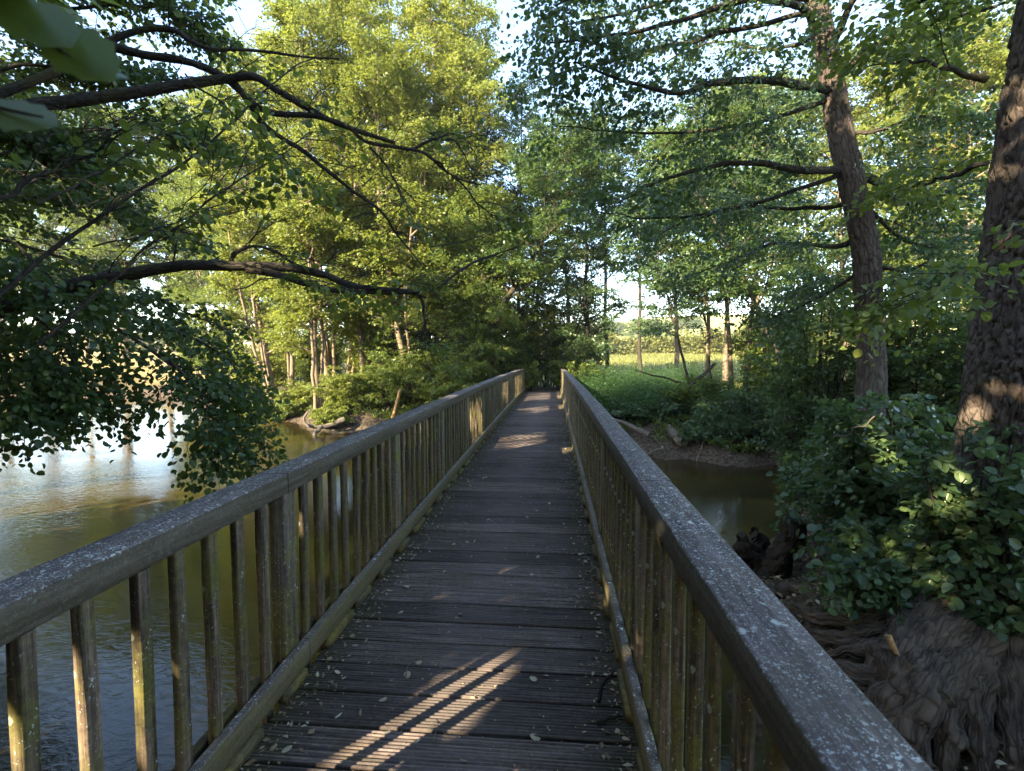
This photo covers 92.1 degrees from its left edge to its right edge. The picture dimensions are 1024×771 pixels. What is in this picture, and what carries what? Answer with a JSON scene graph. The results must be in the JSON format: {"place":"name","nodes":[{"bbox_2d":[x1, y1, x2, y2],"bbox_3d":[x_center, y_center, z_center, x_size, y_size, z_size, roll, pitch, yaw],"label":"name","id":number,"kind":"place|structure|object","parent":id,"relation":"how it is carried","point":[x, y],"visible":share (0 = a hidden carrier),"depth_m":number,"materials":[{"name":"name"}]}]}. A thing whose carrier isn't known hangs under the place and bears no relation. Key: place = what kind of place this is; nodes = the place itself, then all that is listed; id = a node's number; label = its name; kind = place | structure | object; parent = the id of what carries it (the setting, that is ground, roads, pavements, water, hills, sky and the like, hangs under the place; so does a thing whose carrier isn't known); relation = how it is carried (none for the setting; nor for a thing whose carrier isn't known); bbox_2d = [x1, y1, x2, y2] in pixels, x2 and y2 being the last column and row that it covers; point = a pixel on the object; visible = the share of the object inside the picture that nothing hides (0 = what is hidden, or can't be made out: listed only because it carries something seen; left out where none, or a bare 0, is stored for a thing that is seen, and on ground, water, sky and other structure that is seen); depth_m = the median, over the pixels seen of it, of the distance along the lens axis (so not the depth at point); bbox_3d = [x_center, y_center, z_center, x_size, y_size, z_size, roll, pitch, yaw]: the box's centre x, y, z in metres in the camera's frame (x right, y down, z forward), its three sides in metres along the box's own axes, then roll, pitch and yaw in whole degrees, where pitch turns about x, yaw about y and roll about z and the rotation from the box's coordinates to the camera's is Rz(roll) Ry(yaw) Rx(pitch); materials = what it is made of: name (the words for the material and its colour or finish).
{"place":"outdoors","nodes":[
{"label":"outdoors","id":0,"kind":"place"},
{"bbox_2d":[0,0,128,131],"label":"leaves","id":1,"kind":"object","parent":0,"point":[60,38],"visible":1,"depth_m":0.34,"materials":[{"name":"green plant"}]},
{"bbox_2d":[0,394,814,770],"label":"water","id":2,"kind":"structure","parent":0,"point":[78,498],"depth_m":8.26,"materials":[{"name":"grey liquid"}]},
{"bbox_2d":[0,0,1015,348],"label":"sky","id":3,"kind":"structure","parent":0,"point":[249,8],"materials":[{"name":"white"}]},
{"bbox_2d":[9,314,1015,770],"bbox_3d":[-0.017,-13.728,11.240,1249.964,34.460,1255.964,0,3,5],"label":"ground","id":4,"kind":"structure","parent":0,"point":[717,454],"depth_m":14.99,"materials":[{"name":"brown soil"}]},
{"bbox_2d":[0,91,112,349],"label":"tree","id":5,"kind":"object","parent":4,"relation":"on","point":[46,223],"visible":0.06,"depth_m":44.84,"materials":[{"name":"green plant"}]},
{"bbox_2d":[3,0,124,32],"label":"tree leaves","id":6,"kind":"object","parent":4,"relation":"on","point":[69,10],"visible":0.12,"depth_m":5.62,"materials":[{"name":"green plant"}]},
{"bbox_2d":[0,0,256,260],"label":"branches","id":7,"kind":"object","parent":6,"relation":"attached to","point":[83,193],"visible":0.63,"depth_m":7.33,"materials":[{"name":"green plant"}]},
{"bbox_2d":[0,31,140,286],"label":"riverside tree","id":8,"kind":"object","parent":4,"relation":"on","point":[67,114],"visible":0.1,"depth_m":11.44,"materials":[{"name":"green plant"}]},
{"bbox_2d":[50,101,162,367],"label":"tree","id":9,"kind":"object","parent":4,"relation":"on","point":[116,228],"visible":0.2,"depth_m":43.25,"materials":[{"name":"green plant"}]},
{"bbox_2d":[117,96,208,365],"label":"tree","id":10,"kind":"object","parent":4,"relation":"on","point":[159,250],"visible":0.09,"depth_m":45.09,"materials":[{"name":"green plant"}]},
{"bbox_2d":[143,89,238,333],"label":"tree","id":11,"kind":"object","parent":4,"relation":"on","point":[196,283],"visible":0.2,"depth_m":41.51,"materials":[{"name":"green plant"}]},
{"bbox_2d":[170,302,238,374],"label":"sapling clump","id":12,"kind":"object","parent":4,"relation":"on","point":[196,361],"visible":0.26,"depth_m":39.09,"materials":[{"name":"green plant"}]},
{"bbox_2d":[162,107,267,354],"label":"alder tree","id":13,"kind":"object","parent":4,"relation":"on","point":[188,184],"visible":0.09,"depth_m":35.35,"materials":[{"name":"green plant"}]},
{"bbox_2d":[185,86,294,368],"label":"alder tree","id":14,"kind":"object","parent":4,"relation":"on","point":[197,183],"visible":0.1,"depth_m":30.65,"materials":[{"name":"green plant"}]},
{"bbox_2d":[181,29,318,405],"bbox_3d":[-13.602,-8.119,25.973,6.718,20.305,7.223,-1,4,-19],"label":"alder tree","id":15,"kind":"object","parent":4,"relation":"on","point":[236,233],"visible":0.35,"depth_m":25.14,"materials":[{"name":"green plant"}]},
{"bbox_2d":[214,309,298,403],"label":"sapling clump","id":16,"kind":"object","parent":4,"relation":"on","point":[277,372],"visible":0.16,"depth_m":28.64,"materials":[{"name":"green plant"}]},
{"bbox_2d":[0,0,553,383],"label":"overhanging tree","id":17,"kind":"object","parent":4,"relation":"on","point":[276,269],"visible":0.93,"depth_m":4.84,"materials":[{"name":"green plant"}]},
{"bbox_2d":[0,224,292,506],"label":"hanging branches","id":18,"kind":"object","parent":17,"relation":"hanging from","point":[50,400],"visible":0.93,"depth_m":4.66,"materials":[{"name":"green plant"}]},
{"bbox_2d":[36,73,577,326],"bbox_3d":[-1.173,-1.458,4.496,4.594,1.815,1.032,-3,5,-45],"label":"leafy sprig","id":19,"kind":"object","parent":17,"relation":"hanging from","point":[205,217],"visible":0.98,"depth_m":3.66,"materials":[{"name":"green plant"}]},
{"bbox_2d":[230,22,332,393],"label":"alder tree","id":20,"kind":"object","parent":4,"relation":"on","point":[290,359],"visible":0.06,"depth_m":26.91,"materials":[{"name":"green plant"}]},
{"bbox_2d":[267,374,319,415],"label":"bank bush","id":21,"kind":"object","parent":4,"relation":"on","point":[303,396],"visible":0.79,"depth_m":24.02,"materials":[{"name":"green plant"}]},
{"bbox_2d":[233,0,379,408],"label":"alder tree","id":22,"kind":"object","parent":4,"relation":"on","point":[282,11],"visible":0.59,"depth_m":21.69,"materials":[{"name":"green plant"}]},
{"bbox_2d":[248,0,373,396],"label":"alder tree","id":23,"kind":"object","parent":4,"relation":"on","point":[327,361],"visible":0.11,"depth_m":24.53,"materials":[{"name":"green plant"}]},
{"bbox_2d":[295,322,348,387],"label":"sapling clump","id":24,"kind":"object","parent":4,"relation":"on","point":[305,362],"visible":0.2,"depth_m":32.36,"materials":[{"name":"green plant"}]},
{"bbox_2d":[307,402,354,428],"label":"bank bush","id":25,"kind":"object","parent":4,"relation":"on","point":[322,415],"visible":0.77,"depth_m":20.43,"materials":[{"name":"green plant"}]},
{"bbox_2d":[292,1,395,375],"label":"alder tree","id":26,"kind":"object","parent":4,"relation":"on","point":[351,349],"visible":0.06,"depth_m":25.89,"materials":[{"name":"green plant"}]},
{"bbox_2d":[303,365,386,413],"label":"bank bush","id":27,"kind":"object","parent":4,"relation":"on","point":[343,393],"visible":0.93,"depth_m":21.15,"materials":[{"name":"green plant"}]},
{"bbox_2d":[291,0,419,385],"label":"alder tree","id":28,"kind":"object","parent":4,"relation":"on","point":[362,10],"visible":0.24,"depth_m":23.26,"materials":[{"name":"green plant"}]},
{"bbox_2d":[339,298,395,385],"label":"sapling clump","id":29,"kind":"object","parent":4,"relation":"on","point":[354,359],"visible":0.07,"depth_m":26.09,"materials":[{"name":"green plant"}]},
{"bbox_2d":[303,18,460,401],"bbox_3d":[-5.383,-8.021,22.176,6.631,17.662,6.301,2,4,31],"label":"alder tree","id":30,"kind":"object","parent":4,"relation":"on","point":[384,68],"visible":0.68,"depth_m":21.56,"materials":[{"name":"green plant"}]},
{"bbox_2d":[338,0,427,387],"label":"alder tree","id":31,"kind":"object","parent":4,"relation":"on","point":[399,27],"visible":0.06,"depth_m":27.62,"materials":[{"name":"green plant"}]},
{"bbox_2d":[339,348,428,409],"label":"bank bush","id":32,"kind":"object","parent":4,"relation":"on","point":[389,380],"visible":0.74,"depth_m":21.58,"materials":[{"name":"green plant"}]},
{"bbox_2d":[352,294,445,387],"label":"sapling clump","id":33,"kind":"object","parent":4,"relation":"on","point":[378,334],"visible":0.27,"depth_m":23.39,"materials":[{"name":"green plant"}]},
{"bbox_2d":[345,0,509,339],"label":"alder tree","id":34,"kind":"object","parent":4,"relation":"on","point":[420,18],"visible":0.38,"depth_m":23.52,"materials":[{"name":"green plant"}]},
{"bbox_2d":[392,346,469,403],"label":"bank bush","id":35,"kind":"object","parent":4,"relation":"on","point":[423,383],"visible":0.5,"depth_m":21.37,"materials":[{"name":"green plant"}]},
{"bbox_2d":[383,0,490,334],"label":"alder tree","id":36,"kind":"object","parent":4,"relation":"on","point":[445,154],"visible":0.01,"depth_m":26.26,"materials":[{"name":"green plant"}]},
{"bbox_2d":[429,346,488,396],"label":"bank bush","id":37,"kind":"object","parent":4,"relation":"on","point":[453,386],"visible":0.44,"depth_m":20.11,"materials":[{"name":"green plant"}]},
{"bbox_2d":[395,0,529,352],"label":"alder tree","id":38,"kind":"object","parent":4,"relation":"on","point":[486,87],"visible":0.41,"depth_m":23.80,"materials":[{"name":"green plant"}]},
{"bbox_2d":[0,369,932,770],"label":"footbridge","id":39,"kind":"object","parent":4,"relation":"on","point":[644,521],"visible":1,"depth_m":2.18,"materials":[{"name":"brown wood"}]},
{"bbox_2d":[240,393,637,770],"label":"leaf litter","id":40,"kind":"object","parent":39,"relation":"on","point":[273,747],"visible":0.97,"depth_m":2.49,"materials":[{"name":"brown plant"}]},
{"bbox_2d":[428,305,516,389],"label":"bank bush","id":41,"kind":"object","parent":4,"relation":"on","point":[486,374],"visible":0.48,"depth_m":21.89,"materials":[{"name":"green plant"}]},
{"bbox_2d":[435,37,525,281],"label":"alder tree","id":42,"kind":"object","parent":4,"relation":"on","point":[486,44],"visible":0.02,"depth_m":28.35,"materials":[{"name":"green plant"}]},
{"bbox_2d":[417,175,544,365],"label":"shade tree","id":43,"kind":"object","parent":4,"relation":"on","point":[477,296],"visible":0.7,"depth_m":21.77,"materials":[{"name":"green plant"}]},
{"bbox_2d":[456,297,531,379],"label":"bank bush","id":44,"kind":"object","parent":4,"relation":"on","point":[511,345],"visible":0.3,"depth_m":22.86,"materials":[{"name":"green plant"}]},
{"bbox_2d":[495,336,537,371],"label":"bank bush","id":45,"kind":"object","parent":4,"relation":"on","point":[526,360],"visible":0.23,"depth_m":24.26,"materials":[{"name":"green plant"}]},
{"bbox_2d":[498,270,555,373],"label":"bank bush","id":46,"kind":"object","parent":4,"relation":"on","point":[533,329],"visible":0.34,"depth_m":26.02,"materials":[{"name":"green plant"}]},
{"bbox_2d":[474,64,583,344],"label":"shade tree","id":47,"kind":"object","parent":4,"relation":"on","point":[531,98],"visible":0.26,"depth_m":26.68,"materials":[{"name":"green plant"}]},
{"bbox_2d":[518,360,542,391],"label":"bank bush","id":48,"kind":"object","parent":4,"relation":"on","point":[532,376],"visible":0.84,"depth_m":22.98,"materials":[{"name":"green plant"}]},
{"bbox_2d":[461,98,623,335],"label":"leaning tree","id":49,"kind":"object","parent":4,"relation":"on","point":[549,223],"visible":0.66,"depth_m":22.04,"materials":[{"name":"green plant"}]},
{"bbox_2d":[493,147,594,385],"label":"shade tree","id":50,"kind":"object","parent":4,"relation":"on","point":[530,214],"visible":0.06,"depth_m":30.34,"materials":[{"name":"green plant"}]},
{"bbox_2d":[527,316,572,386],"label":"bank bush","id":51,"kind":"object","parent":4,"relation":"on","point":[544,383],"visible":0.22,"depth_m":26.81,"materials":[{"name":"green plant"}]},
{"bbox_2d":[545,360,572,389],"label":"bank bush","id":52,"kind":"object","parent":4,"relation":"on","point":[555,374],"visible":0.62,"depth_m":23.81,"materials":[{"name":"green plant"}]},
{"bbox_2d":[305,386,819,576],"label":"weeds","id":53,"kind":"object","parent":4,"relation":"on","point":[406,407],"visible":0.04,"depth_m":21.25,"materials":[{"name":"green plant"}]},
{"bbox_2d":[529,262,601,386],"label":"bank bush","id":54,"kind":"object","parent":4,"relation":"on","point":[552,308],"visible":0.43,"depth_m":26.05,"materials":[{"name":"green plant"}]},
{"bbox_2d":[560,361,601,385],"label":"bank bush","id":55,"kind":"object","parent":4,"relation":"on","point":[573,367],"visible":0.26,"depth_m":22.06,"materials":[{"name":"green plant"}]},
{"bbox_2d":[551,333,617,382],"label":"bank bush","id":56,"kind":"object","parent":4,"relation":"on","point":[576,357],"visible":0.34,"depth_m":24.20,"materials":[{"name":"green plant"}]},
{"bbox_2d":[535,118,644,362],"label":"shade tree","id":57,"kind":"object","parent":4,"relation":"on","point":[591,288],"visible":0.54,"depth_m":24.48,"materials":[{"name":"green plant"}]},
{"bbox_2d":[563,95,660,368],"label":"shade tree","id":58,"kind":"object","parent":4,"relation":"on","point":[606,226],"visible":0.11,"depth_m":26.06,"materials":[{"name":"green plant"}]},
{"bbox_2d":[593,331,636,354],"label":"field hedge","id":59,"kind":"object","parent":4,"relation":"on","point":[614,341],"visible":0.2,"depth_m":82.87,"materials":[{"name":"green plant"}]},
{"bbox_2d":[581,98,688,380],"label":"shade tree","id":60,"kind":"object","parent":4,"relation":"on","point":[627,152],"visible":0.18,"depth_m":23.64,"materials":[{"name":"green plant"}]},
{"bbox_2d":[609,396,688,427],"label":"bank bush","id":61,"kind":"object","parent":4,"relation":"on","point":[633,411],"visible":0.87,"depth_m":16.46,"materials":[{"name":"green plant"}]},
{"bbox_2d":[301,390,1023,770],"bbox_3d":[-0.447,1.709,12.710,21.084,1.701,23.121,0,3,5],"label":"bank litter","id":62,"kind":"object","parent":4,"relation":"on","point":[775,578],"visible":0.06,"depth_m":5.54,"materials":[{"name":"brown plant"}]},
{"bbox_2d":[573,361,759,427],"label":"nettles","id":63,"kind":"object","parent":4,"relation":"on","point":[628,386],"visible":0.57,"depth_m":18.78,"materials":[{"name":"green plant"}]},
{"bbox_2d":[630,116,711,374],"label":"background tree","id":64,"kind":"object","parent":4,"relation":"on","point":[676,357],"visible":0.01,"depth_m":33.90,"materials":[{"name":"green plant"}]},
{"bbox_2d":[641,327,702,353],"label":"field hedge","id":65,"kind":"object","parent":4,"relation":"on","point":[667,345],"visible":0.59,"depth_m":86.11,"materials":[{"name":"green plant"}]},
{"bbox_2d":[605,172,748,384],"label":"slender tree","id":66,"kind":"object","parent":4,"relation":"on","point":[656,267],"visible":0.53,"depth_m":17.15,"materials":[{"name":"green plant"}]},
{"bbox_2d":[673,424,724,443],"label":"bank bush","id":67,"kind":"object","parent":4,"relation":"on","point":[694,435],"visible":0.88,"depth_m":14.93,"materials":[{"name":"green plant"}]},
{"bbox_2d":[643,154,756,381],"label":"slender tree","id":68,"kind":"object","parent":4,"relation":"on","point":[675,247],"visible":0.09,"depth_m":18.21,"materials":[{"name":"green plant"}]},
{"bbox_2d":[656,373,743,413],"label":"bank bush","id":69,"kind":"object","parent":4,"relation":"on","point":[685,391],"visible":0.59,"depth_m":16.57,"materials":[{"name":"green plant"}]},
{"bbox_2d":[682,328,745,353],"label":"field hedge","id":70,"kind":"object","parent":4,"relation":"on","point":[717,342],"visible":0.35,"depth_m":82.48,"materials":[{"name":"green plant"}]},
{"bbox_2d":[644,77,795,387],"bbox_3d":[7.428,-5.007,18.460,4.878,11.937,4.514,0,3,5],"label":"slender tree","id":71,"kind":"object","parent":4,"relation":"on","point":[687,110],"visible":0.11,"depth_m":18.03,"materials":[{"name":"green plant"}]},
{"bbox_2d":[668,52,802,390],"bbox_3d":[8.216,-5.553,19.035,4.993,13.044,4.588,0,3,5],"label":"slender tree","id":72,"kind":"object","parent":4,"relation":"on","point":[730,358],"visible":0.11,"depth_m":18.56,"materials":[{"name":"green plant"}]},
{"bbox_2d":[705,430,765,454],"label":"bank bush","id":73,"kind":"object","parent":4,"relation":"on","point":[743,447],"visible":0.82,"depth_m":14.47,"materials":[{"name":"green plant"}]},
{"bbox_2d":[677,77,799,382],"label":"background tree","id":74,"kind":"object","parent":4,"relation":"on","point":[725,362],"depth_m":30.95,"materials":[{"name":"green plant"}]},
{"bbox_2d":[633,111,845,398],"bbox_3d":[7.000,-3.286,15.535,6.181,9.441,4.774,-2,4,-30],"label":"slender tree","id":75,"kind":"object","parent":4,"relation":"on","point":[742,287],"visible":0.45,"depth_m":15.00,"materials":[{"name":"green plant"}]},
{"bbox_2d":[679,383,806,451],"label":"bank bush","id":76,"kind":"object","parent":4,"relation":"on","point":[747,425],"visible":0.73,"depth_m":14.94,"materials":[{"name":"green plant"}]},
{"bbox_2d":[477,0,1017,426],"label":"leaning trunk tree","id":77,"kind":"object","parent":4,"relation":"on","point":[863,242],"visible":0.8,"depth_m":7.63,"materials":[{"name":"green plant"}]},
{"bbox_2d":[732,532,765,574],"bbox_3d":[3.334,2.368,6.888,0.508,0.648,0.420,0,3,5],"label":"stump","id":78,"kind":"object","parent":4,"relation":"on","point":[751,555],"visible":0.73,"depth_m":6.79,"materials":[{"name":"brown wood"}]},
{"bbox_2d":[692,63,823,403],"bbox_3d":[8.797,-5.220,18.008,4.834,12.632,5.149,-2,4,-27],"label":"slender tree","id":79,"kind":"object","parent":4,"relation":"on","point":[793,100],"visible":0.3,"depth_m":17.27,"materials":[{"name":"green plant"}]},
{"bbox_2d":[581,352,948,397],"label":"meadow grass","id":80,"kind":"structure","parent":4,"relation":"on","point":[668,355],"depth_m":57.15,"materials":[{"name":"green plant"}]},
{"bbox_2d":[697,62,832,366],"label":"background tree","id":81,"kind":"object","parent":4,"relation":"on","point":[806,177],"visible":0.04,"depth_m":27.02,"materials":[{"name":"green plant"}]},
{"bbox_2d":[724,297,827,408],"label":"bank bush","id":82,"kind":"object","parent":4,"relation":"on","point":[742,344],"visible":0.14,"depth_m":17.93,"materials":[{"name":"green plant"}]},
{"bbox_2d":[757,513,808,582],"bbox_3d":[3.577,2.271,6.572,0.670,1.085,0.376,1,4,15],"label":"stump","id":83,"kind":"object","parent":4,"relation":"on","point":[777,560],"visible":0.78,"depth_m":6.47,"materials":[{"name":"brown wood"}]},
{"bbox_2d":[738,350,849,405],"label":"bank bush","id":84,"kind":"object","parent":4,"relation":"on","point":[765,379],"visible":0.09,"depth_m":15.82,"materials":[{"name":"green plant"}]},
{"bbox_2d":[740,226,855,476],"bbox_3d":[7.483,-0.513,12.445,3.407,7.239,2.762,-1,4,-23],"label":"bank bush","id":85,"kind":"object","parent":4,"relation":"on","point":[804,397],"visible":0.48,"depth_m":12.42,"materials":[{"name":"green plant"}]},
{"bbox_2d":[772,439,840,521],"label":"alder shrub","id":86,"kind":"object","parent":4,"relation":"on","point":[795,456],"visible":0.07,"depth_m":8.11,"materials":[{"name":"green plant"}]},
{"bbox_2d":[761,62,870,309],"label":"background tree","id":87,"kind":"object","parent":4,"relation":"on","point":[827,201],"visible":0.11,"depth_m":29.15,"materials":[{"name":"green plant"}]},
{"bbox_2d":[772,32,906,378],"bbox_3d":[17.672,-8.735,25.795,7.100,18.392,6.729,0,3,5],"label":"background tree","id":88,"kind":"object","parent":4,"relation":"on","point":[823,135],"visible":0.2,"depth_m":25.60,"materials":[{"name":"green plant"}]},
{"bbox_2d":[766,389,957,561],"bbox_3d":[4.995,0.974,5.864,3.482,1.880,3.190,2,4,26],"label":"alder shrub","id":89,"kind":"object","parent":4,"relation":"on","point":[865,466],"visible":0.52,"depth_m":5.68,"materials":[{"name":"green plant"}]},
{"bbox_2d":[821,510,936,611],"bbox_3d":[3.731,1.704,4.738,1.532,1.053,1.578,0,3,5],"label":"alder shrub","id":90,"kind":"object","parent":4,"relation":"on","point":[876,530],"visible":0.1,"depth_m":4.91,"materials":[{"name":"green plant"}]},
{"bbox_2d":[824,14,977,322],"bbox_3d":[18.845,-8.716,24.397,6.656,18.487,6.400,0,3,5],"label":"background tree","id":91,"kind":"object","parent":4,"relation":"on","point":[858,110],"visible":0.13,"depth_m":24.00,"materials":[{"name":"green plant"}]},
{"bbox_2d":[784,0,1023,770],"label":"tree","id":92,"kind":"object","parent":4,"relation":"on","point":[946,679],"visible":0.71,"depth_m":4.11,"materials":[{"name":"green plant"}]},
{"bbox_2d":[800,519,1009,624],"bbox_3d":[3.459,1.729,4.245,1.618,1.126,1.484,-1,4,-21],"label":"alder shrub","id":93,"kind":"object","parent":4,"relation":"on","point":[870,585],"visible":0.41,"depth_m":4.24,"materials":[{"name":"green plant"}]},
{"bbox_2d":[839,273,973,449],"bbox_3d":[9.361,0.440,11.081,3.532,5.870,3.271,0,3,5],"label":"bank bush","id":94,"kind":"object","parent":4,"relation":"on","point":[900,389],"visible":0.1,"depth_m":10.65,"materials":[{"name":"green plant"}]},
{"bbox_2d":[832,161,983,449],"bbox_3d":[9.332,-0.894,11.695,3.088,8.792,3.101,-3,4,-39],"label":"bank bush","id":95,"kind":"object","parent":4,"relation":"on","point":[965,212],"visible":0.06,"depth_m":11.12,"materials":[{"name":"green plant"}]},
{"bbox_2d":[892,253,977,442],"bbox_3d":[9.661,-0.067,9.729,3.689,5.272,2.829,0,3,5],"label":"bank bush","id":96,"kind":"object","parent":4,"relation":"on","point":[957,373],"visible":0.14,"depth_m":9.84,"materials":[{"name":"green plant"}]},
{"bbox_2d":[869,0,1015,346],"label":"background tree","id":97,"kind":"object","parent":4,"relation":"on","point":[996,67],"visible":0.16,"depth_m":19.53,"materials":[{"name":"green plant"}]},
{"bbox_2d":[872,0,1013,326],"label":"background tree","id":98,"kind":"object","parent":4,"relation":"on","point":[911,97],"visible":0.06,"depth_m":21.38,"materials":[{"name":"green plant"}]},
{"bbox_2d":[871,419,1023,610],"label":"alder shrub","id":99,"kind":"object","parent":4,"relation":"on","point":[926,464],"visible":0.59,"depth_m":3.83,"materials":[{"name":"green plant"}]},
{"bbox_2d":[890,475,1023,641],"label":"alder shrub","id":100,"kind":"object","parent":4,"relation":"on","point":[1010,620],"visible":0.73,"depth_m":3.59,"materials":[{"name":"green plant"}]},
{"bbox_2d":[924,31,1009,328],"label":"background tree","id":101,"kind":"object","parent":4,"relation":"on","point":[993,90],"visible":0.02,"depth_m":21.15,"materials":[{"name":"green plant"}]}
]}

